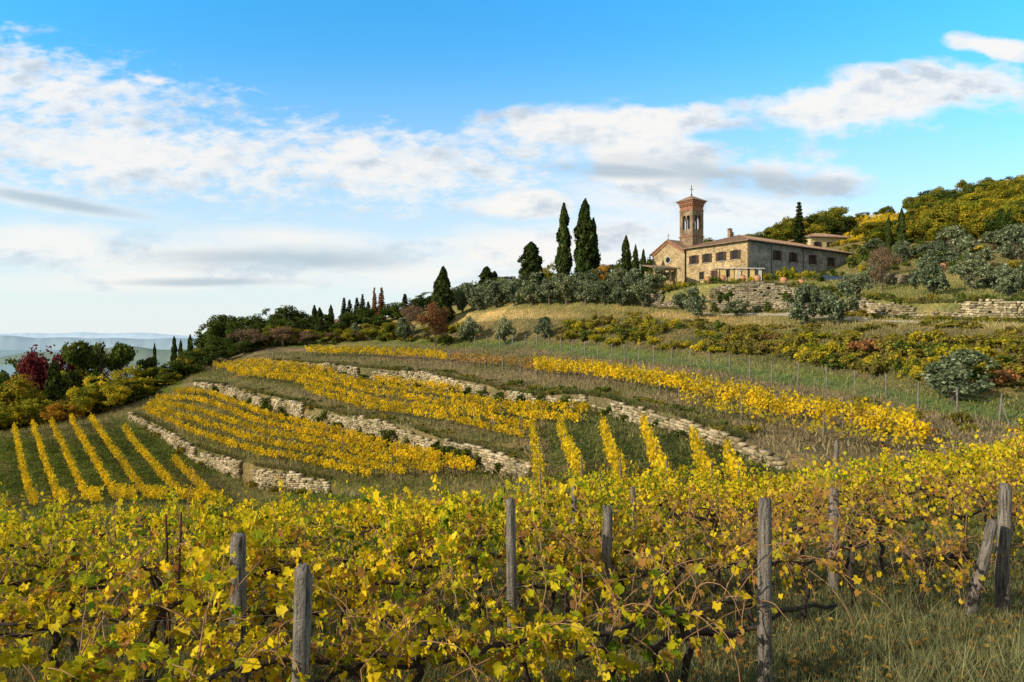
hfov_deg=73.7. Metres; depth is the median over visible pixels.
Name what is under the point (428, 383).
vine row
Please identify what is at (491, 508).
grapevine
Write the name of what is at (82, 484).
vine row
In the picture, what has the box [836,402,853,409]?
bramble bush
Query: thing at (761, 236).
oak tree
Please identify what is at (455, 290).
oak tree
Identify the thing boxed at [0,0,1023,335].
sky
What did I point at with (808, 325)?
bramble bush
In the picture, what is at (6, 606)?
grapevine
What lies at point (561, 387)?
ivy
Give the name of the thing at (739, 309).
olive tree
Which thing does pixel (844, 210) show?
autumn tree
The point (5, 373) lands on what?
oak tree
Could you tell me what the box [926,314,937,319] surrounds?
bramble bush
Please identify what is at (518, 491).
grapevine
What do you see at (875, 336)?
bramble bush
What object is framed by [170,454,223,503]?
vine row
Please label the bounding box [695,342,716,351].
yellow shrub
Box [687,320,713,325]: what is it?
bramble bush
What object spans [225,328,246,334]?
oak tree
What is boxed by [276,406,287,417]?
ivy
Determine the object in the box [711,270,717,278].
door
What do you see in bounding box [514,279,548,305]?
olive tree
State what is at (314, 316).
cypress tree
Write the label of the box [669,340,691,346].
bramble bush
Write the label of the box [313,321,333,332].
oak tree
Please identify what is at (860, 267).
yellow shrub
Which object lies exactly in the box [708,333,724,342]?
ivy
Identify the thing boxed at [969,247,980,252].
bramble bush
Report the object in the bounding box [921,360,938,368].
bramble bush
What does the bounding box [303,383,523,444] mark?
vine row
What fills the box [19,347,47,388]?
plum tree
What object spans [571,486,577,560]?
wooden post
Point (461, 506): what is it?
grapevine
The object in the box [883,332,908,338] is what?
bramble bush
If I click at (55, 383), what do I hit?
cypress tree
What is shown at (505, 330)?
olive tree
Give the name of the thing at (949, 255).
olive tree
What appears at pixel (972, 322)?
bramble bush
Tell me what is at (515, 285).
olive tree
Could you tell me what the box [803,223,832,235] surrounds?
autumn tree
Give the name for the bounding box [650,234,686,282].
church
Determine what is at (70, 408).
orange tree
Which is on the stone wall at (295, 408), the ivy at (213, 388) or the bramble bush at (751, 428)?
the ivy at (213, 388)
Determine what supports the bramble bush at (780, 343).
on the ground at (486, 312)
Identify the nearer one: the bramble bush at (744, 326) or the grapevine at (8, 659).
the grapevine at (8, 659)
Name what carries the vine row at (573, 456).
on the ground at (486, 312)
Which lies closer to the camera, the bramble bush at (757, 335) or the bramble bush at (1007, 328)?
the bramble bush at (1007, 328)
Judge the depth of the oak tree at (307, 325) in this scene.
129.04 m
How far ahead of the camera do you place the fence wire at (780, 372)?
56.29 m
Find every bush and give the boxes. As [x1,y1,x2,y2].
[23,410,49,425]
[50,397,74,418]
[75,397,93,419]
[149,431,160,437]
[173,445,185,453]
[245,480,257,486]
[257,340,271,345]
[268,486,278,491]
[294,488,305,493]
[304,405,317,408]
[323,336,343,341]
[371,414,389,418]
[398,335,419,340]
[422,336,434,341]
[435,429,456,434]
[455,321,464,327]
[459,374,482,378]
[507,447,531,457]
[526,384,540,388]
[545,389,556,392]
[555,334,564,339]
[562,329,582,339]
[563,323,578,332]
[579,330,611,335]
[580,318,596,325]
[590,313,618,323]
[610,322,629,331]
[617,332,629,339]
[620,329,655,341]
[623,311,642,315]
[624,319,635,327]
[625,312,652,324]
[629,323,648,330]
[650,344,674,350]
[652,322,670,332]
[657,341,684,347]
[658,404,686,410]
[662,285,676,291]
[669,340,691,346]
[683,318,708,321]
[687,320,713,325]
[689,320,708,329]
[701,415,716,418]
[709,332,754,345]
[710,424,740,430]
[719,323,739,334]
[723,337,759,350]
[723,342,743,353]
[738,328,765,334]
[739,423,761,432]
[740,323,757,329]
[740,345,768,354]
[741,331,767,341]
[746,325,773,330]
[758,340,783,351]
[767,333,783,338]
[768,323,794,328]
[770,351,797,356]
[771,337,795,346]
[782,329,809,336]
[783,334,825,346]
[789,344,798,351]
[791,328,818,331]
[798,323,821,328]
[801,350,842,363]
[826,357,861,368]
[829,239,849,246]
[829,330,864,341]
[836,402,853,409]
[841,346,880,356]
[843,244,860,248]
[844,309,866,315]
[847,396,878,401]
[853,396,879,406]
[855,322,897,329]
[858,356,889,375]
[864,312,885,317]
[866,291,880,297]
[869,334,898,340]
[872,427,898,432]
[873,349,901,367]
[876,335,905,352]
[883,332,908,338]
[884,296,902,300]
[894,335,921,341]
[901,297,914,302]
[902,349,924,355]
[907,297,931,303]
[908,320,939,325]
[913,328,950,340]
[918,342,960,346]
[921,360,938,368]
[922,317,951,321]
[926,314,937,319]
[929,294,941,301]
[933,323,953,327]
[934,315,953,320]
[936,334,989,347]
[942,411,969,422]
[945,416,973,422]
[946,319,969,326]
[950,320,976,325]
[954,421,976,432]
[961,323,988,328]
[963,316,1002,321]
[965,370,1004,384]
[966,356,1016,373]
[967,334,993,344]
[968,294,987,300]
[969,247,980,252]
[975,314,1000,322]
[975,341,1001,346]
[977,331,1007,337]
[992,354,1011,360]
[993,326,1023,331]
[994,331,1023,347]
[996,329,1023,337]
[998,362,1023,374]
[999,316,1023,323]
[1001,382,1023,391]
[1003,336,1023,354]
[1004,379,1023,383]
[1006,259,1023,268]
[1016,354,1023,363]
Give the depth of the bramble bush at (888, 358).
57.08 m
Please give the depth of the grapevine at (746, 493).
10.79 m
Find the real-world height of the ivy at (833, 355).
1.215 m
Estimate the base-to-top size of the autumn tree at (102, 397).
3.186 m
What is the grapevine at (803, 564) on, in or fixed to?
on the ground at (486, 312)
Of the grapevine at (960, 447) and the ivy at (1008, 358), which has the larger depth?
the ivy at (1008, 358)
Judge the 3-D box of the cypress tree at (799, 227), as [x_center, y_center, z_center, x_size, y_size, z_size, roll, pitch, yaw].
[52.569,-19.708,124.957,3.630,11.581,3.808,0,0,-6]
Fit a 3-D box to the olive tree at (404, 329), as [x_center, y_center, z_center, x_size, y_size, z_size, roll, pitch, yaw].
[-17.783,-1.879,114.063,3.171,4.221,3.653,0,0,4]
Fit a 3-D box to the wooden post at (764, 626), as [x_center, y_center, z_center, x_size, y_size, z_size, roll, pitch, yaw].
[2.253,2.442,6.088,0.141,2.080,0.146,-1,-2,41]
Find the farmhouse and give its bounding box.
[681,228,852,282]
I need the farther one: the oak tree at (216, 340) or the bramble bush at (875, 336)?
the oak tree at (216, 340)
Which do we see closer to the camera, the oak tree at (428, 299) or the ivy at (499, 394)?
the ivy at (499, 394)
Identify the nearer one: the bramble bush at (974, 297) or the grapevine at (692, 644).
the grapevine at (692, 644)
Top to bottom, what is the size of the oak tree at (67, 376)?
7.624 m
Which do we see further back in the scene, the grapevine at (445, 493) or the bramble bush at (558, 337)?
the bramble bush at (558, 337)
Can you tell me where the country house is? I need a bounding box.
[787,233,851,247]
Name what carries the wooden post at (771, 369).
on the ground at (486, 312)
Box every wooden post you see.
[225,532,246,681]
[291,563,312,681]
[506,497,518,661]
[539,466,541,491]
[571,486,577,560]
[580,456,581,482]
[601,505,613,642]
[619,457,621,479]
[630,486,636,557]
[665,460,667,497]
[678,385,679,404]
[749,357,750,376]
[757,497,771,681]
[771,361,772,380]
[789,363,798,384]
[822,414,824,442]
[825,366,827,388]
[828,487,839,589]
[832,440,838,486]
[854,370,855,393]
[885,374,886,398]
[917,381,919,407]
[956,388,957,411]
[964,518,997,616]
[994,483,1011,612]
[998,393,1009,423]
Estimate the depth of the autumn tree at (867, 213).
182.13 m
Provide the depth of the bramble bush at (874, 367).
56.89 m
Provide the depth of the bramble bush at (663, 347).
79.27 m
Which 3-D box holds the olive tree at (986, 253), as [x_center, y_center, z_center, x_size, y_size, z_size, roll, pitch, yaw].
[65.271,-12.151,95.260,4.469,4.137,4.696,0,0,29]
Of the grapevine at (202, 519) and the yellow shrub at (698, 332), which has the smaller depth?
the grapevine at (202, 519)
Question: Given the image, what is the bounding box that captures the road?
[704,312,1016,324]
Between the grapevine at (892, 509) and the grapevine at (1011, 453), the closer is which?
the grapevine at (892, 509)
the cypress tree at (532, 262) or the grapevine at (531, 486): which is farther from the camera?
the cypress tree at (532, 262)
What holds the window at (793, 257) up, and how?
in the farmhouse
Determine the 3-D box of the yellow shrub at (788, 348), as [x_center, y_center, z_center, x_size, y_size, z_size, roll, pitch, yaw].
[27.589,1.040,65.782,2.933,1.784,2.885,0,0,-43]
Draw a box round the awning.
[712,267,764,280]
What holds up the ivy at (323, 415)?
attached to the stone wall at (295, 408)
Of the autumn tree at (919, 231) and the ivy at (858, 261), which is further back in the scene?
the autumn tree at (919, 231)
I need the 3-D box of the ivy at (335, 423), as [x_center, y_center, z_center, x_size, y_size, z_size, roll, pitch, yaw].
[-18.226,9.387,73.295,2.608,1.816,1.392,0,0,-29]
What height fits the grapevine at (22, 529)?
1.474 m
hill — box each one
[0,332,199,338]
[0,335,196,349]
[0,346,210,364]
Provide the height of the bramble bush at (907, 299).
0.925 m
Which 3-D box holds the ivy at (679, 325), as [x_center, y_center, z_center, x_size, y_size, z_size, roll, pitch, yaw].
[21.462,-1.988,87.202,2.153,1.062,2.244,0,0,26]
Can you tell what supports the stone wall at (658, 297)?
on the ground at (486, 312)
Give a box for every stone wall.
[128,412,243,478]
[194,382,531,478]
[251,469,330,493]
[265,358,581,407]
[578,394,786,469]
[650,290,678,307]
[709,280,867,315]
[865,299,1023,319]
[870,272,914,284]
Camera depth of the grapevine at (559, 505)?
18.63 m
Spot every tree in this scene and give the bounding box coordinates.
[0,356,18,380]
[0,375,9,383]
[0,384,32,427]
[0,399,35,428]
[0,404,23,427]
[4,374,35,401]
[6,375,47,425]
[16,355,23,378]
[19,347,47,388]
[21,398,55,422]
[25,344,74,392]
[33,389,53,405]
[39,403,66,421]
[43,360,65,403]
[51,394,73,418]
[53,353,81,388]
[60,342,90,377]
[60,369,81,397]
[61,340,137,380]
[64,386,99,418]
[66,349,111,389]
[66,405,84,418]
[77,403,103,414]
[82,374,124,403]
[92,392,109,411]
[95,384,132,409]
[95,400,111,411]
[102,350,131,379]
[109,364,148,387]
[114,378,141,395]
[117,392,139,404]
[120,380,148,401]
[131,377,158,396]
[133,366,157,386]
[134,357,159,374]
[136,368,156,384]
[150,365,167,386]
[151,363,182,379]
[153,343,156,361]
[154,372,179,384]
[155,378,179,384]
[156,368,182,385]
[165,356,207,375]
[170,336,177,367]
[176,350,200,363]
[176,354,195,364]
[178,339,182,360]
[184,347,221,367]
[187,334,193,350]
[189,323,209,348]
[192,347,206,355]
[200,314,233,341]
[204,335,230,360]
[205,341,238,361]
[213,314,244,327]
[222,330,243,353]
[225,317,251,330]
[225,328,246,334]
[227,328,270,350]
[233,341,254,353]
[241,334,266,350]
[245,315,266,328]
[245,324,265,346]
[247,322,265,331]
[253,308,277,335]
[262,324,282,345]
[265,313,290,326]
[268,326,296,346]
[269,305,306,325]
[280,328,301,341]
[281,308,287,321]
[282,316,309,334]
[295,330,318,344]
[296,329,321,343]
[299,320,310,331]
[302,317,324,325]
[308,314,334,326]
[310,305,316,332]
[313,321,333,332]
[314,307,324,339]
[318,328,341,339]
[323,332,340,338]
[328,304,334,324]
[328,321,346,333]
[337,313,357,327]
[340,298,346,314]
[341,308,361,325]
[341,328,362,341]
[346,300,352,313]
[350,323,361,340]
[353,297,359,313]
[353,306,380,327]
[359,294,365,309]
[359,323,379,340]
[362,315,392,329]
[371,287,377,314]
[376,287,385,317]
[378,302,400,320]
[378,322,395,334]
[390,302,414,318]
[395,317,415,341]
[399,294,408,310]
[399,303,425,334]
[408,295,429,309]
[414,301,450,349]
[416,292,431,305]
[432,266,455,323]
[450,285,462,306]
[453,288,473,312]
[456,315,481,342]
[460,280,480,298]
[465,284,489,310]
[478,266,494,283]
[480,280,493,296]
[480,281,511,308]
[484,277,506,286]
[492,278,510,295]
[494,315,516,345]
[495,276,514,280]
[499,278,524,305]
[508,273,534,291]
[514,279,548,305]
[517,241,544,282]
[528,271,551,293]
[533,316,554,338]
[536,280,562,304]
[542,263,555,289]
[545,273,565,289]
[550,274,577,304]
[553,202,573,279]
[571,198,600,279]
[571,279,598,304]
[572,272,585,287]
[582,267,604,291]
[588,278,615,304]
[589,217,600,275]
[592,265,609,282]
[604,267,627,287]
[609,278,633,305]
[612,258,621,278]
[617,267,641,284]
[621,235,632,275]
[626,278,654,307]
[632,244,639,279]
[638,267,668,288]
[640,248,645,269]
[640,261,652,279]
[671,292,685,309]
[681,286,710,317]
[684,288,698,299]
[703,237,714,242]
[723,299,747,316]
[750,305,763,312]
[752,234,773,239]
[755,229,774,238]
[765,226,773,236]
[769,221,794,240]
[773,221,794,239]
[781,217,804,235]
[783,283,829,325]
[790,221,815,234]
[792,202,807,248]
[795,218,819,234]
[803,213,818,226]
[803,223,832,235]
[814,215,845,232]
[815,215,838,234]
[816,281,859,324]
[816,289,834,314]
[818,209,844,223]
[823,206,848,234]
[834,215,859,233]
[836,272,874,295]
[849,220,892,238]
[855,212,869,220]
[859,225,897,242]
[862,237,884,253]
[862,259,887,287]
[865,244,901,290]
[872,206,895,214]
[879,228,919,238]
[885,216,892,253]
[890,239,913,263]
[893,220,915,236]
[895,208,908,246]
[902,197,914,210]
[903,196,926,208]
[904,213,922,232]
[906,201,934,219]
[908,243,935,256]
[908,256,956,294]
[911,195,940,214]
[912,205,933,219]
[913,189,936,197]
[913,212,959,240]
[914,215,956,240]
[917,349,999,400]
[921,204,953,240]
[922,244,959,263]
[923,240,951,255]
[925,221,970,242]
[930,189,958,200]
[931,186,944,192]
[935,199,958,213]
[935,225,974,256]
[941,200,967,212]
[948,256,995,289]
[952,210,977,231]
[954,179,974,193]
[957,198,992,202]
[958,199,984,214]
[959,184,986,196]
[959,191,988,201]
[961,239,999,263]
[964,186,984,199]
[964,211,997,225]
[964,214,993,243]
[966,205,995,214]
[967,214,994,238]
[972,213,1023,231]
[975,186,983,192]
[976,177,992,184]
[977,227,1014,247]
[979,263,1002,287]
[980,202,996,206]
[982,198,1005,205]
[982,210,1022,231]
[983,190,1013,200]
[984,186,1008,192]
[985,184,1008,189]
[986,204,1023,219]
[989,179,1004,184]
[989,190,1019,201]
[989,263,1023,296]
[992,201,1006,212]
[994,179,1011,183]
[994,223,1023,259]
[996,207,1016,212]
[997,194,1023,208]
[997,235,1008,247]
[1002,183,1023,191]
[1005,179,1023,185]
[1005,184,1023,197]
[1006,196,1023,206]
[1008,200,1023,205]
[1013,256,1023,272]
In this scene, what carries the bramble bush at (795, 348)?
on the ground at (486, 312)
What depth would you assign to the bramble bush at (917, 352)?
58.10 m
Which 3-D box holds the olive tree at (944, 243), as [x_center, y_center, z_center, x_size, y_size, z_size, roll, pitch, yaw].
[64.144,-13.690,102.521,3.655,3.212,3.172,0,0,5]
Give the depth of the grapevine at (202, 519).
14.25 m
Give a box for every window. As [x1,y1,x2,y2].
[665,256,670,263]
[689,255,697,264]
[699,272,703,279]
[702,253,711,262]
[716,251,725,261]
[730,249,739,259]
[773,250,781,260]
[789,252,797,262]
[809,255,816,264]
[814,242,820,246]
[827,257,834,266]
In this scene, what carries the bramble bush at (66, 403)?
on the ground at (486, 312)
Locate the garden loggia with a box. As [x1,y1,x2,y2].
[642,265,680,287]
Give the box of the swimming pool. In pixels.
[822,275,847,280]
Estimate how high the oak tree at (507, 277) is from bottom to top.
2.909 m
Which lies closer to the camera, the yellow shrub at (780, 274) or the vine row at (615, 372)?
the vine row at (615, 372)
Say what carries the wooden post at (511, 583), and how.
on the ground at (486, 312)
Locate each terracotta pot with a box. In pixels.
[754,275,760,281]
[780,277,786,283]
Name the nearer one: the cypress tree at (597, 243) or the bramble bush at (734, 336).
the bramble bush at (734, 336)
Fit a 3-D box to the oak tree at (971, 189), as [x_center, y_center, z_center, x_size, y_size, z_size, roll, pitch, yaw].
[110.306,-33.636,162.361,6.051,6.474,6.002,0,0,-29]
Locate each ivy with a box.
[210,385,218,391]
[259,398,272,410]
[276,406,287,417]
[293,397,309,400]
[311,409,327,422]
[318,338,339,343]
[330,422,341,433]
[375,332,393,340]
[378,429,395,446]
[396,436,409,446]
[431,443,441,460]
[436,336,453,343]
[436,445,454,462]
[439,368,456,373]
[450,448,469,463]
[458,386,471,394]
[463,453,480,467]
[474,390,487,397]
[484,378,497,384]
[492,462,500,471]
[493,391,507,402]
[502,379,523,384]
[514,395,525,406]
[523,386,545,392]
[532,394,546,408]
[545,385,570,390]
[549,394,571,409]
[580,329,592,341]
[588,385,611,392]
[600,404,611,415]
[613,328,637,334]
[618,414,627,421]
[647,419,658,428]
[671,321,688,328]
[672,430,684,437]
[680,407,698,413]
[700,343,721,349]
[707,319,725,330]
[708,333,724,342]
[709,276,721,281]
[710,302,718,311]
[715,291,722,303]
[717,419,732,426]
[722,289,734,300]
[763,301,772,311]
[766,274,779,281]
[782,292,791,300]
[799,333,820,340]
[807,273,824,281]
[820,350,843,362]
[821,285,833,289]
[822,268,837,276]
[822,357,862,367]
[845,256,861,267]
[852,246,872,258]
[863,295,885,299]
[881,294,895,298]
[889,261,911,269]
[890,297,910,302]
[892,340,928,350]
[892,358,919,371]
[894,314,913,319]
[907,235,920,242]
[913,237,933,243]
[916,251,941,261]
[921,342,965,356]
[930,346,950,357]
[946,255,965,267]
[952,292,966,298]
[970,367,1002,381]
[979,293,999,298]
[997,352,1023,364]
[1010,293,1023,300]
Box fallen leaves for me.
[1,519,1023,681]
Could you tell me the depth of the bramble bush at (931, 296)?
75.44 m
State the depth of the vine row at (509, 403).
75.72 m
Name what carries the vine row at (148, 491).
on the ground at (486, 312)
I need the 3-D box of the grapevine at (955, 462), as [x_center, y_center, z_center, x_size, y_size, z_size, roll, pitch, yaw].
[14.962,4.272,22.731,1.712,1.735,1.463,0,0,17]
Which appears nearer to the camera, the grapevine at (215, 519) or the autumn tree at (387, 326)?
the grapevine at (215, 519)
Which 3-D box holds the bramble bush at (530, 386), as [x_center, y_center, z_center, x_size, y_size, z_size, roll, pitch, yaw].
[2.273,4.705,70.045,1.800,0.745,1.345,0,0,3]
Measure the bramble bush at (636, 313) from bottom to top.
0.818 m
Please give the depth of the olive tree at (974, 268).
82.65 m
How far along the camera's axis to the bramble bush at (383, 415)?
69.05 m
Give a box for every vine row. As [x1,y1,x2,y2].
[11,422,38,507]
[30,419,70,506]
[49,418,102,505]
[69,414,136,502]
[88,414,171,502]
[122,423,204,503]
[142,405,371,484]
[146,401,406,481]
[149,397,442,478]
[155,393,475,476]
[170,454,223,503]
[173,387,471,470]
[213,357,333,373]
[216,361,590,417]
[225,364,585,428]
[236,368,534,435]
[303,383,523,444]
[305,346,448,360]
[308,344,444,358]
[374,373,461,393]
[449,354,532,374]
[450,351,532,365]
[528,419,546,488]
[531,354,914,432]
[532,357,930,445]
[556,416,585,485]
[598,411,627,483]
[639,411,670,493]
[679,390,925,456]
[686,425,720,492]
[720,436,745,498]
[737,379,929,422]
[840,235,867,244]
[856,211,906,221]
[857,215,898,222]
[857,216,897,224]
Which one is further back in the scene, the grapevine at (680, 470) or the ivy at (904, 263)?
the ivy at (904, 263)
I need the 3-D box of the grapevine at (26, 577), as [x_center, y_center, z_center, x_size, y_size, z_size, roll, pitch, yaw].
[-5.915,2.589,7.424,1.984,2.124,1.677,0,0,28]
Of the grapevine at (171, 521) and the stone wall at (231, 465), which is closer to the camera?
the grapevine at (171, 521)
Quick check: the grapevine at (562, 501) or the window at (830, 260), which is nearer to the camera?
the grapevine at (562, 501)
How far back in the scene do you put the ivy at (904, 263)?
98.74 m
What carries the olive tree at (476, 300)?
on the ground at (486, 312)
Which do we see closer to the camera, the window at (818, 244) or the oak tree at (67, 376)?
the oak tree at (67, 376)
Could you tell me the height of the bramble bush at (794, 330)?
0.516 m
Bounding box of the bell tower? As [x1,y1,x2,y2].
[676,185,707,246]
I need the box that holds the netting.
[483,341,1019,422]
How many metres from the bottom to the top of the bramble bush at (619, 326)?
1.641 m
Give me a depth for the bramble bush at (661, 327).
86.02 m
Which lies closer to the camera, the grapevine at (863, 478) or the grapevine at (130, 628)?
the grapevine at (130, 628)
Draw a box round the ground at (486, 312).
[0,214,1023,681]
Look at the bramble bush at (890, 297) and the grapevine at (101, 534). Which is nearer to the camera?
the grapevine at (101, 534)
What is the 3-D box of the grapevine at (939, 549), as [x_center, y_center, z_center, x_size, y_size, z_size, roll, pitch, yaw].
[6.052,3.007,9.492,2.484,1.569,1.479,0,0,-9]
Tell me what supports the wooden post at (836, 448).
on the ground at (486, 312)
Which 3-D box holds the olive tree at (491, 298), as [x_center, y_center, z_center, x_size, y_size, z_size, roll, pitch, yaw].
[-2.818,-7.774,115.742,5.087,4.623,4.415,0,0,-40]
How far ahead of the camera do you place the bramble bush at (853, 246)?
133.84 m
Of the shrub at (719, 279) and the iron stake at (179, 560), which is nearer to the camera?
the iron stake at (179, 560)
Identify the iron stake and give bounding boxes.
[165,514,170,654]
[174,512,181,652]
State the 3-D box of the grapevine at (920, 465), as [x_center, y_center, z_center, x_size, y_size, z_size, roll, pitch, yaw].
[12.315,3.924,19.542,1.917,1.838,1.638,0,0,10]
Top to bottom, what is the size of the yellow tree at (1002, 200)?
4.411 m
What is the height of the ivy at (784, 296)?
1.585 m
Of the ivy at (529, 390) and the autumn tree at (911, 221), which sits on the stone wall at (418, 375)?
the ivy at (529, 390)
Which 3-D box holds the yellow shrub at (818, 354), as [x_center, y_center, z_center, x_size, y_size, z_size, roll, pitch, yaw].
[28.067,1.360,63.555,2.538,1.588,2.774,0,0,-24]
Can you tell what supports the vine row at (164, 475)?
on the ground at (486, 312)
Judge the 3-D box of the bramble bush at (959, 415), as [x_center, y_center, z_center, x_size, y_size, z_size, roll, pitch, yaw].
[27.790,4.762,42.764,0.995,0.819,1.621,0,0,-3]
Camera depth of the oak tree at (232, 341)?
119.99 m
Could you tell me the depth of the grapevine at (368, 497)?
17.21 m
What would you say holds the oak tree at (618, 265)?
on the ground at (486, 312)
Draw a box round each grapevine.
[0,495,77,562]
[0,497,124,621]
[0,500,33,575]
[0,502,24,536]
[0,508,96,645]
[0,517,52,578]
[0,550,261,681]
[0,552,199,673]
[0,555,142,681]
[0,573,102,644]
[1,484,36,540]
[1,501,152,669]
[16,513,99,585]
[17,503,115,576]
[20,505,160,611]
[22,505,177,596]
[32,507,137,562]
[34,497,121,562]
[37,466,213,649]
[40,486,103,550]
[58,492,200,630]
[67,536,293,681]
[72,506,145,554]
[98,493,158,545]
[104,490,190,541]
[112,488,193,564]
[126,481,203,564]
[139,498,214,553]
[154,512,242,592]
[158,495,243,538]
[159,509,327,656]
[161,515,254,620]
[171,495,227,528]
[173,538,411,681]
[178,490,234,534]
[187,555,384,681]
[191,504,284,586]
[196,493,274,550]
[202,504,349,646]
[204,583,502,681]
[205,515,317,607]
[228,489,317,559]
[235,503,296,527]
[239,476,312,536]
[251,480,352,580]
[262,493,362,559]
[266,503,330,547]
[270,491,471,676]
[271,499,331,543]
[278,499,340,536]
[304,486,417,632]
[311,480,381,546]
[313,569,597,681]
[314,480,446,572]
[319,489,374,525]
[322,489,425,551]
[324,509,429,601]
[326,548,481,676]
[329,485,379,554]
[358,485,428,536]
[362,513,617,681]
[374,499,472,627]
[377,464,538,629]
[389,486,419,514]
[390,469,481,573]
[394,491,517,601]
[394,509,493,597]
[405,529,599,654]
[408,493,438,562]
[417,474,500,564]
[420,487,480,531]
[437,452,568,587]
[445,487,505,551]
[446,492,623,622]
[446,534,723,681]
[451,489,506,542]
[456,489,494,542]
[473,488,555,544]
[495,476,544,543]
[496,477,582,565]
[496,483,528,530]
[498,477,671,648]
[500,479,551,536]
[521,478,582,521]
[526,485,589,535]
[529,475,565,508]
[532,477,611,541]
[539,496,626,567]
[541,485,693,608]
[542,484,684,570]
[549,514,725,658]
[553,508,798,681]
[554,467,621,512]
[556,474,606,541]
[559,472,609,501]
[564,464,609,503]
[564,478,640,543]
[570,487,800,635]
[575,603,836,681]
[594,468,667,555]
[597,463,644,499]
[599,474,639,508]
[600,473,713,602]
[606,460,675,519]
[611,473,676,527]
[612,488,713,535]
[613,461,747,568]
[632,468,667,508]
[636,458,686,511]
[644,477,696,526]
[646,465,710,533]
[649,469,757,565]
[650,477,825,635]
[654,471,705,507]
[667,464,701,509]
[668,491,757,597]
[674,481,750,544]
[676,462,729,527]
[688,466,756,532]
[689,454,746,504]
[692,468,720,491]
[697,463,759,532]
[699,475,796,558]
[702,490,792,534]
[714,475,893,635]
[715,467,766,500]
[723,461,778,523]
[724,481,841,601]
[734,472,788,496]
[739,486,795,522]
[748,467,795,516]
[749,452,792,493]
[752,456,842,551]
[752,474,812,524]
[757,460,845,538]
[757,474,858,588]
[763,474,824,516]
[776,470,903,582]
[777,450,877,531]
[786,457,827,495]
[787,477,930,616]
[791,445,868,531]
[794,451,870,520]
[796,457,832,493]
[816,448,914,546]
[817,450,906,529]
[825,463,877,514]
[836,456,902,518]
[841,467,951,576]
[844,455,942,523]
[844,467,895,510]
[847,450,905,494]
[857,444,978,536]
[861,497,987,614]
[862,450,943,510]
[876,444,918,475]
[878,472,914,504]
[880,505,1023,611]
[886,467,963,519]
[888,443,940,486]
[896,456,1001,531]
[897,449,972,507]
[899,461,1023,563]
[902,448,937,493]
[908,434,1001,512]
[919,433,982,501]
[929,448,985,488]
[931,450,1017,511]
[934,441,1005,490]
[944,466,1023,528]
[945,425,1002,481]
[950,460,1023,554]
[954,433,1023,527]
[961,429,1023,487]
[961,430,1017,474]
[968,486,1023,533]
[984,441,1023,494]
[988,431,1023,470]
[989,429,1023,508]
[998,444,1023,480]
[1000,423,1023,467]
[1003,418,1023,460]
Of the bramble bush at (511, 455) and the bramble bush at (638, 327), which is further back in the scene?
the bramble bush at (638, 327)
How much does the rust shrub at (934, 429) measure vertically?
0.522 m
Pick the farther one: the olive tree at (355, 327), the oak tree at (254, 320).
the oak tree at (254, 320)
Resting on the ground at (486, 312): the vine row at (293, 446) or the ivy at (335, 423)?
the vine row at (293, 446)
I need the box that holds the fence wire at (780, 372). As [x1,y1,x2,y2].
[481,336,1021,420]
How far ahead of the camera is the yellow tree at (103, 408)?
96.37 m
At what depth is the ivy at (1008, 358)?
51.74 m
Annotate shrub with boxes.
[384,332,395,339]
[562,317,576,324]
[570,321,592,329]
[587,333,614,341]
[590,325,615,332]
[604,335,629,344]
[637,336,660,345]
[639,324,656,333]
[641,317,656,326]
[661,318,682,327]
[672,278,688,288]
[681,339,709,350]
[693,328,717,336]
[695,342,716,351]
[707,346,728,352]
[760,272,770,280]
[760,333,781,339]
[776,268,791,279]
[780,344,810,360]
[782,266,795,272]
[788,272,801,279]
[790,330,832,340]
[798,347,829,363]
[801,269,815,278]
[806,341,827,350]
[807,343,835,351]
[820,338,848,355]
[843,351,878,363]
[846,338,880,353]
[857,265,869,270]
[867,338,915,356]
[890,353,924,375]
[891,338,917,349]
[897,363,928,379]
[908,330,939,344]
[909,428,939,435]
[922,354,948,360]
[932,341,992,356]
[950,349,1008,357]
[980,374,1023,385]
[988,367,1023,384]
[989,336,1018,342]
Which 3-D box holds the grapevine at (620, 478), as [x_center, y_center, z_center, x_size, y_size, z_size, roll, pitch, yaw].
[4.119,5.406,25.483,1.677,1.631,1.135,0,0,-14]
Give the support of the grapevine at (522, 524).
on the ground at (486, 312)
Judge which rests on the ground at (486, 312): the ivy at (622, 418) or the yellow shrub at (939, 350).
the yellow shrub at (939, 350)
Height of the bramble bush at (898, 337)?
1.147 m
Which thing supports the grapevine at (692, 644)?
on the ground at (486, 312)
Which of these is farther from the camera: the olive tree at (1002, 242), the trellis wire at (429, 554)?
the olive tree at (1002, 242)
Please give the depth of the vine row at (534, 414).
72.06 m
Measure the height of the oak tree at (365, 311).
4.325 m
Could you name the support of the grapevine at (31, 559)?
on the ground at (486, 312)
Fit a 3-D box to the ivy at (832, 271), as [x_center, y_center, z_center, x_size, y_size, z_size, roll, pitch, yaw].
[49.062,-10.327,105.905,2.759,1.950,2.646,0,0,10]
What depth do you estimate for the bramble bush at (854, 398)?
49.70 m
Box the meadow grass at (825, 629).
[0,515,1023,681]
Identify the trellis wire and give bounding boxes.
[4,563,735,681]
[5,523,993,624]
[14,492,1016,589]
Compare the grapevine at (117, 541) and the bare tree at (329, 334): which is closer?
the grapevine at (117, 541)
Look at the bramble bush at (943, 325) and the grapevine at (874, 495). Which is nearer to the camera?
the grapevine at (874, 495)
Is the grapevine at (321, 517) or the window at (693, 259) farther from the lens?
the window at (693, 259)
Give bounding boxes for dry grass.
[649,578,1023,681]
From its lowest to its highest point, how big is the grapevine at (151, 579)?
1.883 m

